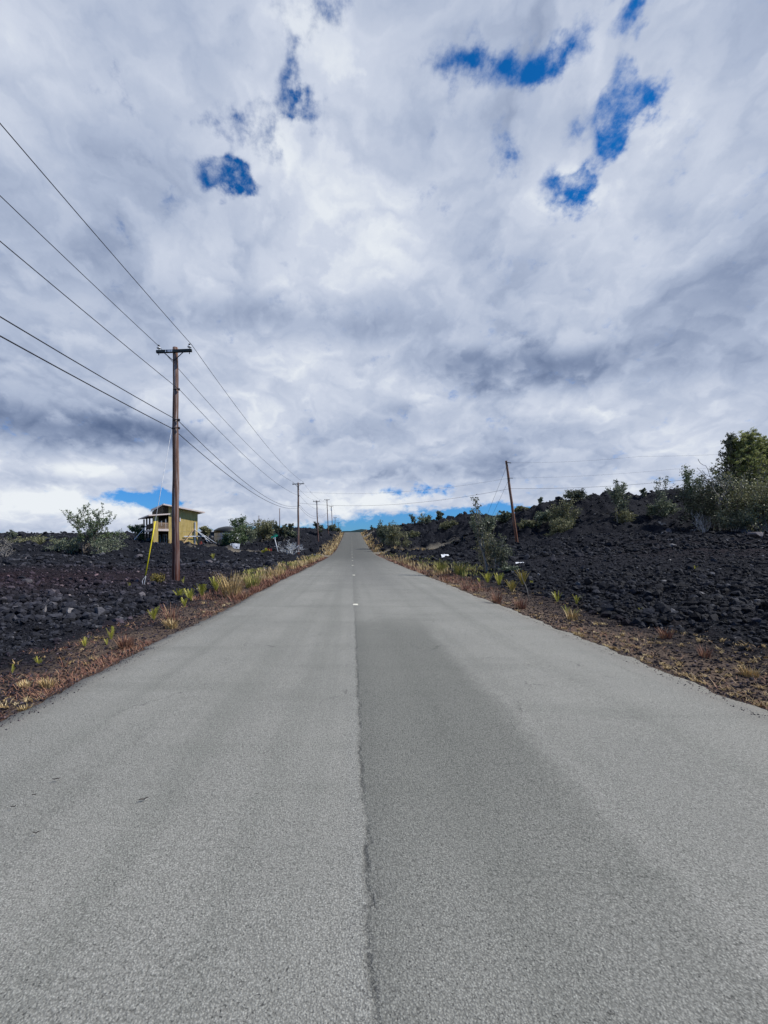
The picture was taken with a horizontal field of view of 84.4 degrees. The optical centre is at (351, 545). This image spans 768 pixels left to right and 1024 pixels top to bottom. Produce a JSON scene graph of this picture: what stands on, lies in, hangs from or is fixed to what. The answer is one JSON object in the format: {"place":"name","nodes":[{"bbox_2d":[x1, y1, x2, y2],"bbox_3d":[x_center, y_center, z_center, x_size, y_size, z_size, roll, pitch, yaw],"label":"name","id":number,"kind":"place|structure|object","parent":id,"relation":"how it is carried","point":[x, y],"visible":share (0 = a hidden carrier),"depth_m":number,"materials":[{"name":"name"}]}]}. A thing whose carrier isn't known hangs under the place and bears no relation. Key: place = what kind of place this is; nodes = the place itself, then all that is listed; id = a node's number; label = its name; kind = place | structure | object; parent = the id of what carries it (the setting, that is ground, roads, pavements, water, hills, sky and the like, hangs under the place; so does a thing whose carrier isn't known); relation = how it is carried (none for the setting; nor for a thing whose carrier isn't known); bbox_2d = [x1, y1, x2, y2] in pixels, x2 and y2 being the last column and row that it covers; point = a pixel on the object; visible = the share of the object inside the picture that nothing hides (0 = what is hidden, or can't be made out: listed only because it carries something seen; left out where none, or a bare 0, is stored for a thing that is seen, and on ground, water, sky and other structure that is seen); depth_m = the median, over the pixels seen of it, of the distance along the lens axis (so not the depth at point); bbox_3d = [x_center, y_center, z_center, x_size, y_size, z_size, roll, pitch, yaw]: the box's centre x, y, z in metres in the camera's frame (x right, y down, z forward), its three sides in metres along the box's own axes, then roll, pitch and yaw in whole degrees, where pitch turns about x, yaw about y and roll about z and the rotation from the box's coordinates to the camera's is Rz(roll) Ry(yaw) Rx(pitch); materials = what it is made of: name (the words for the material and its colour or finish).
{"place":"outdoors","nodes":[
{"label":"outdoors","id":0,"kind":"place"},
{"bbox_2d":[0,532,767,1023],"bbox_3d":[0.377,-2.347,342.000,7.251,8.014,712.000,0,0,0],"label":"road","id":1,"kind":"structure","parent":0,"point":[398,794],"depth_m":2.23,"materials":[{"name":"asphalt"}]},
{"bbox_2d":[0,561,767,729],"bbox_3d":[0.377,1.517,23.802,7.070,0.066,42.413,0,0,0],"label":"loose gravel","id":2,"kind":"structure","parent":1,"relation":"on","point":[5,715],"depth_m":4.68,"materials":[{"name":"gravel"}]},
{"bbox_2d":[0,489,767,720],"bbox_3d":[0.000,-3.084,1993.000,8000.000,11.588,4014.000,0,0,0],"label":"ground","id":3,"kind":"structure","parent":0,"point":[442,534],"depth_m":19.00,"materials":[{"name":"stone"}]},
{"bbox_2d":[0,532,21,556],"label":"bare shrub","id":4,"kind":"object","parent":3,"relation":"on","point":[3,548],"visible":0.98,"depth_m":36.09,"materials":[{"name":"grey plant"}]},
{"bbox_2d":[6,530,16,537],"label":"sapling","id":5,"kind":"object","parent":3,"relation":"on","point":[13,533],"visible":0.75,"depth_m":57.75,"materials":[{"name":"green plant"}]},
{"bbox_2d":[17,704,30,711],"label":"grass clump","id":6,"kind":"object","parent":3,"relation":"on","point":[21,709],"visible":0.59,"depth_m":3.98,"materials":[{"name":"plant"}]},
{"bbox_2d":[16,679,32,688],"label":"grass clump","id":7,"kind":"object","parent":3,"relation":"on","point":[23,684],"visible":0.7,"depth_m":4.58,"materials":[{"name":"plant"}]},
{"bbox_2d":[5,535,46,543],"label":"shrub","id":8,"kind":"object","parent":3,"relation":"on","point":[37,539],"visible":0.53,"depth_m":49.55,"materials":[{"name":"green plant"}]},
{"bbox_2d":[37,677,56,688],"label":"grass clump","id":9,"kind":"object","parent":3,"relation":"on","point":[46,684],"visible":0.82,"depth_m":4.59,"materials":[{"name":"plant"}]},
{"bbox_2d":[37,537,67,544],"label":"shrub","id":10,"kind":"object","parent":3,"relation":"on","point":[43,540],"visible":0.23,"depth_m":49.97,"materials":[{"name":"green plant"}]},
{"bbox_2d":[43,536,94,553],"bbox_3d":[-27.423,0.214,40.630,3.382,2.750,4.158,0,0,38],"label":"shrub","id":11,"kind":"object","parent":3,"relation":"on","point":[72,545],"visible":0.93,"depth_m":40.31,"materials":[{"name":"green plant"}]},
{"bbox_2d":[59,502,125,554],"bbox_3d":[-25.128,-1.651,40.683,5.374,5.092,4.458,0,0,0],"label":"ohia tree","id":12,"kind":"object","parent":3,"relation":"on","point":[95,530],"visible":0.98,"depth_m":40.45,"materials":[{"name":"green plant"}]},
{"bbox_2d":[88,533,125,553],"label":"shrub","id":13,"kind":"object","parent":3,"relation":"on","point":[101,544],"visible":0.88,"depth_m":39.84,"materials":[{"name":"green plant"}]},
{"bbox_2d":[106,626,115,638],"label":"fern","id":14,"kind":"object","parent":3,"relation":"on","point":[111,634],"visible":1,"depth_m":7.01,"materials":[{"name":"plant"}]},
{"bbox_2d":[112,634,137,648],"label":"grass clump","id":15,"kind":"object","parent":3,"relation":"on","point":[126,643],"visible":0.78,"depth_m":6.35,"materials":[{"name":"plant"}]},
{"bbox_2d":[127,524,145,540],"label":"shrub","id":16,"kind":"object","parent":3,"relation":"on","point":[137,529],"visible":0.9,"depth_m":75.87,"materials":[{"name":"green plant"}]},
{"bbox_2d":[149,606,159,619],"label":"fern","id":17,"kind":"object","parent":3,"relation":"on","point":[154,613],"visible":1,"depth_m":8.79,"materials":[{"name":"plant"}]},
{"bbox_2d":[150,573,164,582],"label":"shrub","id":18,"kind":"object","parent":3,"relation":"on","point":[156,578],"visible":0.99,"depth_m":16.92,"materials":[{"name":"plant"}]},
{"bbox_2d":[163,618,178,628],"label":"grass clump","id":19,"kind":"object","parent":3,"relation":"on","point":[169,625],"visible":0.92,"depth_m":7.91,"materials":[{"name":"plant"}]},
{"bbox_2d":[138,504,204,544],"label":"house","id":20,"kind":"structure","parent":3,"relation":"on","point":[188,518],"depth_m":70.77,"materials":[{"name":"yellow wood"}]},
{"bbox_2d":[158,602,186,622],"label":"grass clump","id":21,"kind":"object","parent":3,"relation":"on","point":[173,616],"visible":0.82,"depth_m":8.40,"materials":[{"name":"plant"}]},
{"bbox_2d":[156,343,191,580],"bbox_3d":[-7.515,-3.293,18.016,1.504,10.553,0.412,0,0,0],"label":"utility pole","id":22,"kind":"object","parent":3,"relation":"on","point":[175,351],"visible":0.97,"depth_m":17.93,"materials":[{"name":"brown wood"}]},
{"bbox_2d":[142,429,171,583],"bbox_3d":[-7.785,-1.625,17.077,0.120,6.854,1.756,0,0,15],"label":"guy wire","id":23,"kind":"object","parent":22,"relation":"attached to","point":[154,524],"visible":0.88,"depth_m":16.73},
{"bbox_2d":[0,335,327,515],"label":"overhead cable","id":24,"kind":"object","parent":22,"relation":"attached to","point":[121,402],"visible":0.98,"depth_m":13.05,"materials":[{"name":"metal"}]},
{"bbox_2d":[0,316,327,515],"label":"overhead cable","id":25,"kind":"object","parent":22,"relation":"attached to","point":[124,390],"visible":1,"depth_m":12.92,"materials":[{"name":"metal"}]},
{"bbox_2d":[0,241,328,509],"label":"overhead wire","id":26,"kind":"object","parent":22,"relation":"attached to","point":[117,339],"visible":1,"depth_m":12.39,"materials":[{"name":"metal"}]},
{"bbox_2d":[0,123,331,504],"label":"overhead wire","id":27,"kind":"object","parent":22,"relation":"attached to","point":[114,256],"visible":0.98,"depth_m":11.49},
{"bbox_2d":[0,195,335,520],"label":"overhead wire","id":28,"kind":"object","parent":22,"relation":"attached to","point":[122,312],"visible":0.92,"depth_m":13.81,"materials":[{"name":"metal"}]},
{"bbox_2d":[183,588,195,600],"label":"fern","id":29,"kind":"object","parent":3,"relation":"on","point":[189,594],"visible":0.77,"depth_m":11.96,"materials":[{"name":"plant"}]},
{"bbox_2d":[196,584,206,596],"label":"fern","id":30,"kind":"object","parent":3,"relation":"on","point":[202,590],"visible":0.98,"depth_m":12.74,"materials":[{"name":"plant"}]},
{"bbox_2d":[199,525,212,538],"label":"shrub","id":31,"kind":"object","parent":3,"relation":"on","point":[206,530],"visible":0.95,"depth_m":87.38,"materials":[{"name":"green plant"}]},
{"bbox_2d":[198,530,213,537],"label":"house","id":32,"kind":"structure","parent":3,"relation":"on","point":[210,534],"depth_m":100.00,"materials":[{"name":"paint"}]},
{"bbox_2d":[209,576,226,590],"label":"fern","id":33,"kind":"object","parent":3,"relation":"on","point":[214,583],"visible":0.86,"depth_m":14.06,"materials":[{"name":"plant"}]},
{"bbox_2d":[216,532,236,545],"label":"shrub","id":34,"kind":"object","parent":3,"relation":"on","point":[225,539],"visible":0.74,"depth_m":67.83,"materials":[{"name":"green plant"}]},
{"bbox_2d":[214,526,240,541],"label":"water tank","id":35,"kind":"object","parent":3,"relation":"on","point":[219,532],"visible":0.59,"depth_m":77.94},
{"bbox_2d":[213,570,250,596],"bbox_3d":[-3.663,1.146,12.884,1.361,0.825,1.390,0,0,0],"label":"grass clump","id":36,"kind":"object","parent":3,"relation":"on","point":[228,589],"visible":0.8,"depth_m":12.75,"materials":[{"name":"plant"}]},
{"bbox_2d":[228,514,247,544],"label":"ohia tree","id":37,"kind":"object","parent":3,"relation":"on","point":[238,527],"visible":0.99,"depth_m":65.96,"materials":[{"name":"green plant"}]},
{"bbox_2d":[238,520,257,542],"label":"shrub","id":38,"kind":"object","parent":3,"relation":"on","point":[249,531],"visible":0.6,"depth_m":72.81,"materials":[{"name":"green plant"}]},
{"bbox_2d":[242,573,261,588],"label":"grass clump","id":39,"kind":"object","parent":3,"relation":"on","point":[252,581],"visible":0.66,"depth_m":15.47,"materials":[{"name":"plant"}]},
{"bbox_2d":[252,518,274,541],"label":"shrub","id":40,"kind":"object","parent":3,"relation":"on","point":[264,529],"visible":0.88,"depth_m":79.17,"materials":[{"name":"green plant"}]},
{"bbox_2d":[269,521,293,540],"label":"ohia tree","id":41,"kind":"object","parent":3,"relation":"on","point":[284,530],"visible":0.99,"depth_m":75.62,"materials":[{"name":"green plant"}]},
{"bbox_2d":[274,539,303,554],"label":"bare shrub","id":42,"kind":"object","parent":3,"relation":"on","point":[291,550],"visible":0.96,"depth_m":59.56,"materials":[{"name":"plant"}]},
{"bbox_2d":[282,531,300,537],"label":"shrub","id":43,"kind":"object","parent":3,"relation":"on","point":[293,534],"visible":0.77,"depth_m":83.67,"materials":[{"name":"green plant"}]},
{"bbox_2d":[292,482,303,553],"bbox_3d":[-7.690,-3.668,60.967,1.655,11.202,0.424,0,0,0],"label":"utility pole","id":44,"kind":"object","parent":3,"relation":"on","point":[298,485],"visible":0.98,"depth_m":60.88,"materials":[{"name":"brown wood"}]},
{"bbox_2d":[313,500,319,541],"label":"utility pole","id":45,"kind":"object","parent":3,"relation":"on","point":[316,501],"visible":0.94,"depth_m":94.88,"materials":[{"name":"brown wood"}]},
{"bbox_2d":[313,521,323,533],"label":"ohia tree","id":46,"kind":"object","parent":3,"relation":"on","point":[320,527],"visible":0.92,"depth_m":111.17,"materials":[{"name":"green plant"}]},
{"bbox_2d":[327,524,336,530],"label":"shrub","id":47,"kind":"object","parent":3,"relation":"on","point":[332,527],"visible":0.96,"depth_m":164.08,"materials":[{"name":"green plant"}]},
{"bbox_2d":[237,530,475,580],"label":"dry grass","id":48,"kind":"structure","parent":3,"relation":"on","point":[280,570],"depth_m":38.26,"materials":[{"name":"plant"}]},
{"bbox_2d":[234,549,496,576],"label":"green grass","id":49,"kind":"structure","parent":3,"relation":"on","point":[317,555],"depth_m":24.54,"materials":[{"name":"plant"}]},
{"bbox_2d":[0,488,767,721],"bbox_3d":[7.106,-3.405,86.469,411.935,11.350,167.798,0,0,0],"label":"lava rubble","id":50,"kind":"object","parent":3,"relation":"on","point":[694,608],"visible":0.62,"depth_m":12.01,"materials":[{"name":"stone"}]},
{"bbox_2d":[0,538,767,720],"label":"dry grass litter","id":51,"kind":"object","parent":3,"relation":"on","point":[256,589],"visible":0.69,"depth_m":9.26,"materials":[{"name":"plant"}]},
{"bbox_2d":[376,520,392,542],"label":"shrub","id":52,"kind":"object","parent":3,"relation":"on","point":[381,533],"visible":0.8,"depth_m":85.57,"materials":[{"name":"green plant"}]},
{"bbox_2d":[384,520,410,547],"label":"shrub","id":53,"kind":"object","parent":3,"relation":"on","point":[393,540],"visible":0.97,"depth_m":77.55,"materials":[{"name":"green plant"}]},
{"bbox_2d":[406,530,419,537],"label":"shrub","id":54,"kind":"object","parent":3,"relation":"on","point":[411,534],"visible":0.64,"depth_m":87.55,"materials":[{"name":"green plant"}]},
{"bbox_2d":[417,513,431,523],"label":"shrub","id":55,"kind":"object","parent":3,"relation":"on","point":[423,519],"visible":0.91,"depth_m":101.99,"materials":[{"name":"green plant"}]},
{"bbox_2d":[435,511,443,519],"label":"shrub","id":56,"kind":"object","parent":3,"relation":"on","point":[440,514],"visible":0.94,"depth_m":109.15,"materials":[{"name":"green plant"}]},
{"bbox_2d":[433,560,448,571],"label":"grass clump","id":57,"kind":"object","parent":3,"relation":"on","point":[441,567],"visible":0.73,"depth_m":23.83,"materials":[{"name":"plant"}]},
{"bbox_2d":[438,519,457,529],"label":"shrub","id":58,"kind":"object","parent":3,"relation":"on","point":[445,525],"visible":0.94,"depth_m":86.64,"materials":[{"name":"green plant"}]},
{"bbox_2d":[447,561,466,574],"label":"grass clump","id":59,"kind":"object","parent":3,"relation":"on","point":[460,569],"visible":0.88,"depth_m":21.06,"materials":[{"name":"plant"}]},
{"bbox_2d":[469,494,487,571],"bbox_3d":[6.292,-0.680,21.341,0.987,4.021,1.089,0,0,-22],"label":"ohia tree","id":60,"kind":"object","parent":3,"relation":"on","point":[478,528],"visible":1,"depth_m":21.20,"materials":[{"name":"green plant"}]},
{"bbox_2d":[468,512,499,532],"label":"shrub","id":61,"kind":"object","parent":3,"relation":"on","point":[489,527],"visible":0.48,"depth_m":65.57,"materials":[{"name":"green plant"}]},
{"bbox_2d":[471,527,499,570],"bbox_3d":[6.931,0.153,21.777,1.474,2.376,1.892,0,0,0],"label":"shrub","id":62,"kind":"object","parent":3,"relation":"on","point":[487,541],"visible":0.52,"depth_m":21.62,"materials":[{"name":"green plant"}]},
{"bbox_2d":[482,572,492,581],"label":"fern","id":63,"kind":"object","parent":3,"relation":"on","point":[488,578],"visible":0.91,"depth_m":16.72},
{"bbox_2d":[488,590,503,603],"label":"grass clump","id":64,"kind":"object","parent":3,"relation":"on","point":[496,600],"visible":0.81,"depth_m":11.18,"materials":[{"name":"plant"}]},
{"bbox_2d":[494,573,504,584],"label":"fern","id":65,"kind":"object","parent":3,"relation":"on","point":[499,579],"visible":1,"depth_m":15.60,"materials":[{"name":"plant"}]},
{"bbox_2d":[486,533,514,570],"bbox_3d":[7.385,0.256,20.976,1.414,2.011,1.318,0,0,36],"label":"shrub","id":66,"kind":"object","parent":3,"relation":"on","point":[495,553],"visible":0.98,"depth_m":20.83,"materials":[{"name":"green plant"}]},
{"bbox_2d":[497,510,511,522],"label":"ohia tree","id":67,"kind":"object","parent":3,"relation":"on","point":[505,517],"visible":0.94,"depth_m":69.78,"materials":[{"name":"green plant"}]},
{"bbox_2d":[498,566,521,571],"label":"shrub","id":68,"kind":"object","parent":3,"relation":"on","point":[508,568],"visible":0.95,"depth_m":19.32,"materials":[{"name":"green plant"}]},
{"bbox_2d":[505,461,517,541],"bbox_3d":[18.298,-4.714,48.179,1.534,10.062,0.353,0,0,-3],"label":"utility pole","id":69,"kind":"object","parent":3,"relation":"on","point":[512,509],"visible":0.97,"depth_m":48.08,"materials":[{"name":"brown wood"}]},
{"bbox_2d":[302,477,755,505],"bbox_3d":[18.367,-6.214,49.270,57.304,1.802,2.520,0,0,21],"label":"overhead cable","id":70,"kind":"object","parent":69,"relation":"attached to","point":[517,488],"visible":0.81,"depth_m":47.76,"materials":[{"name":"metal"}]},
{"bbox_2d":[505,580,519,589],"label":"fern","id":71,"kind":"object","parent":3,"relation":"on","point":[512,587],"visible":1,"depth_m":13.66,"materials":[{"name":"plant"}]},
{"bbox_2d":[512,596,530,608],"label":"grass clump","id":72,"kind":"object","parent":3,"relation":"on","point":[519,605],"visible":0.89,"depth_m":10.35,"materials":[{"name":"plant"}]},
{"bbox_2d":[514,569,528,583],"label":"fern","id":73,"kind":"object","parent":3,"relation":"on","point":[521,577],"visible":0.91,"depth_m":14.46,"materials":[{"name":"plant"}]},
{"bbox_2d":[514,506,529,511],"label":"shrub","id":74,"kind":"object","parent":3,"relation":"on","point":[518,508],"visible":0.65,"depth_m":70.84,"materials":[{"name":"green plant"}]},
{"bbox_2d":[516,519,541,528],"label":"shrub","id":75,"kind":"object","parent":3,"relation":"on","point":[530,524],"visible":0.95,"depth_m":52.65,"materials":[{"name":"green plant"}]},
{"bbox_2d":[533,509,553,522],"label":"shrub","id":76,"kind":"object","parent":3,"relation":"on","point":[542,517],"visible":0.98,"depth_m":53.45,"materials":[{"name":"green plant"}]},
{"bbox_2d":[543,517,574,535],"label":"shrub","id":77,"kind":"object","parent":3,"relation":"on","point":[560,526],"visible":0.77,"depth_m":49.23,"materials":[{"name":"green plant"}]},
{"bbox_2d":[549,498,581,527],"bbox_3d":[26.164,-3.841,51.604,3.862,4.057,3.120,0,0,28],"label":"shrub","id":78,"kind":"object","parent":3,"relation":"on","point":[559,512],"visible":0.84,"depth_m":51.37,"materials":[{"name":"green plant"}]},
{"bbox_2d":[563,608,580,619],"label":"grass clump","id":79,"kind":"object","parent":3,"relation":"on","point":[571,616],"visible":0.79,"depth_m":8.76,"materials":[{"name":"plant"}]},
{"bbox_2d":[563,488,590,500],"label":"shrub","id":80,"kind":"object","parent":3,"relation":"on","point":[575,493],"visible":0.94,"depth_m":56.36,"materials":[{"name":"green plant"}]},
{"bbox_2d":[605,479,627,521],"bbox_3d":[31.606,-5.469,50.276,2.020,5.408,1.926,0,0,-27],"label":"sapling","id":81,"kind":"object","parent":3,"relation":"on","point":[616,497],"visible":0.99,"depth_m":50.17,"materials":[{"name":"green plant"}]},
{"bbox_2d":[613,484,630,510],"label":"sapling","id":82,"kind":"object","parent":3,"relation":"on","point":[623,504],"visible":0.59,"depth_m":50.59,"materials":[{"name":"green plant"}]},
{"bbox_2d":[612,508,636,522],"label":"shrub","id":83,"kind":"object","parent":3,"relation":"on","point":[624,516],"visible":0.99,"depth_m":49.35,"materials":[{"name":"green plant"}]},
{"bbox_2d":[639,488,646,497],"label":"sapling","id":84,"kind":"object","parent":3,"relation":"on","point":[643,491],"visible":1,"depth_m":56.81,"materials":[{"name":"green plant"}]},
{"bbox_2d":[651,476,670,510],"bbox_3d":[36.898,-5.753,50.169,1.717,5.326,1.717,0,0,-30],"label":"sapling","id":85,"kind":"object","parent":3,"relation":"on","point":[660,495],"visible":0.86,"depth_m":50.16,"materials":[{"name":"green plant"}]},
{"bbox_2d":[645,498,681,517],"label":"shrub","id":86,"kind":"object","parent":3,"relation":"on","point":[668,508],"visible":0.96,"depth_m":49.20,"materials":[{"name":"green plant"}]},
{"bbox_2d":[654,626,674,638],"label":"grass clump","id":87,"kind":"object","parent":3,"relation":"on","point":[665,636],"visible":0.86,"depth_m":6.80,"materials":[{"name":"plant"}]},
{"bbox_2d":[679,465,703,514],"bbox_3d":[40.095,-6.232,49.825,2.335,7.060,1.816,0,0,33],"label":"ohia tree","id":88,"kind":"object","parent":3,"relation":"on","point":[686,474],"visible":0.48,"depth_m":49.83,"materials":[{"name":"green plant"}]},
{"bbox_2d":[670,473,724,531],"bbox_3d":[35.668,-4.338,42.847,4.460,6.138,4.860,0,0,0],"label":"shrub","id":89,"kind":"object","parent":3,"relation":"on","point":[690,500],"visible":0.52,"depth_m":42.78,"materials":[{"name":"green plant"}]},
{"bbox_2d":[691,511,711,532],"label":"bare shrub","id":90,"kind":"object","parent":3,"relation":"on","point":[700,527],"visible":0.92,"depth_m":41.08,"materials":[{"name":"plant"}]},
{"bbox_2d":[695,644,715,658],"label":"grass clump","id":91,"kind":"object","parent":3,"relation":"on","point":[703,654],"visible":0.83,"depth_m":5.78,"materials":[{"name":"plant"}]},
{"bbox_2d":[697,460,740,530],"bbox_3d":[34.564,-4.893,39.430,2.240,7.013,3.244,0,0,-9],"label":"bare tree","id":92,"kind":"object","parent":3,"relation":"on","point":[720,499],"visible":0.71,"depth_m":39.55,"materials":[{"name":"plant"}]},
{"bbox_2d":[693,463,756,530],"bbox_3d":[35.496,-4.784,40.695,4.565,6.688,5.179,0,0,-12],"label":"shrub","id":93,"kind":"object","parent":3,"relation":"on","point":[712,501],"visible":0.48,"depth_m":40.41,"materials":[{"name":"green plant"}]},
{"bbox_2d":[699,431,763,493],"bbox_3d":[39.566,-6.774,44.149,4.773,10.275,4.221,0,0,0],"label":"tree","id":94,"kind":"object","parent":3,"relation":"on","point":[729,439],"visible":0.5,"depth_m":43.98,"materials":[{"name":"green plant"}]},
{"bbox_2d":[705,438,765,510],"bbox_3d":[39.929,-6.527,43.275,5.407,9.411,5.809,0,0,0],"label":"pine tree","id":95,"kind":"object","parent":3,"relation":"on","point":[738,444],"visible":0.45,"depth_m":42.83,"materials":[{"name":"green plant"}]},
{"bbox_2d":[712,506,758,530],"bbox_3d":[33.014,-2.316,36.456,3.018,2.102,3.780,0,0,0],"label":"shrub","id":96,"kind":"object","parent":3,"relation":"on","point":[736,520],"visible":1,"depth_m":36.23,"materials":[{"name":"green plant"}]},
{"bbox_2d":[706,466,767,531],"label":"shrub","id":97,"kind":"object","parent":3,"relation":"on","point":[763,488],"visible":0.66,"depth_m":37.29,"materials":[{"name":"green plant"}]},
{"bbox_2d":[713,426,767,490],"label":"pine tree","id":98,"kind":"object","parent":3,"relation":"on","point":[745,437],"visible":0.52,"depth_m":42.45,"materials":[{"name":"green plant"}]},
{"bbox_2d":[727,483,767,533],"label":"shrub","id":99,"kind":"object","parent":3,"relation":"on","point":[765,521],"visible":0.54,"depth_m":36.65,"materials":[{"name":"green plant"}]},
{"bbox_2d":[736,664,763,677],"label":"grass clump","id":100,"kind":"object","parent":3,"relation":"on","point":[749,673],"visible":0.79,"depth_m":4.94,"materials":[{"name":"plant"}]},
{"bbox_2d":[747,532,762,538],"bbox_3d":[32.534,-0.816,34.056,1.168,0.643,0.986,0,0,-23],"label":"lava boulder","id":101,"kind":"object","parent":3,"relation":"on","point":[756,534],"visible":0.87,"depth_m":33.71,"materials":[{"name":"stone"}]},
{"bbox_2d":[751,434,767,520],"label":"pine tree","id":102,"kind":"object","parent":3,"relation":"on","point":[763,446],"visible":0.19,"depth_m":42.96,"materials":[{"name":"green plant"}]},
{"bbox_2d":[0,0,767,532],"label":"sky","id":103,"kind":"structure","parent":0,"point":[415,245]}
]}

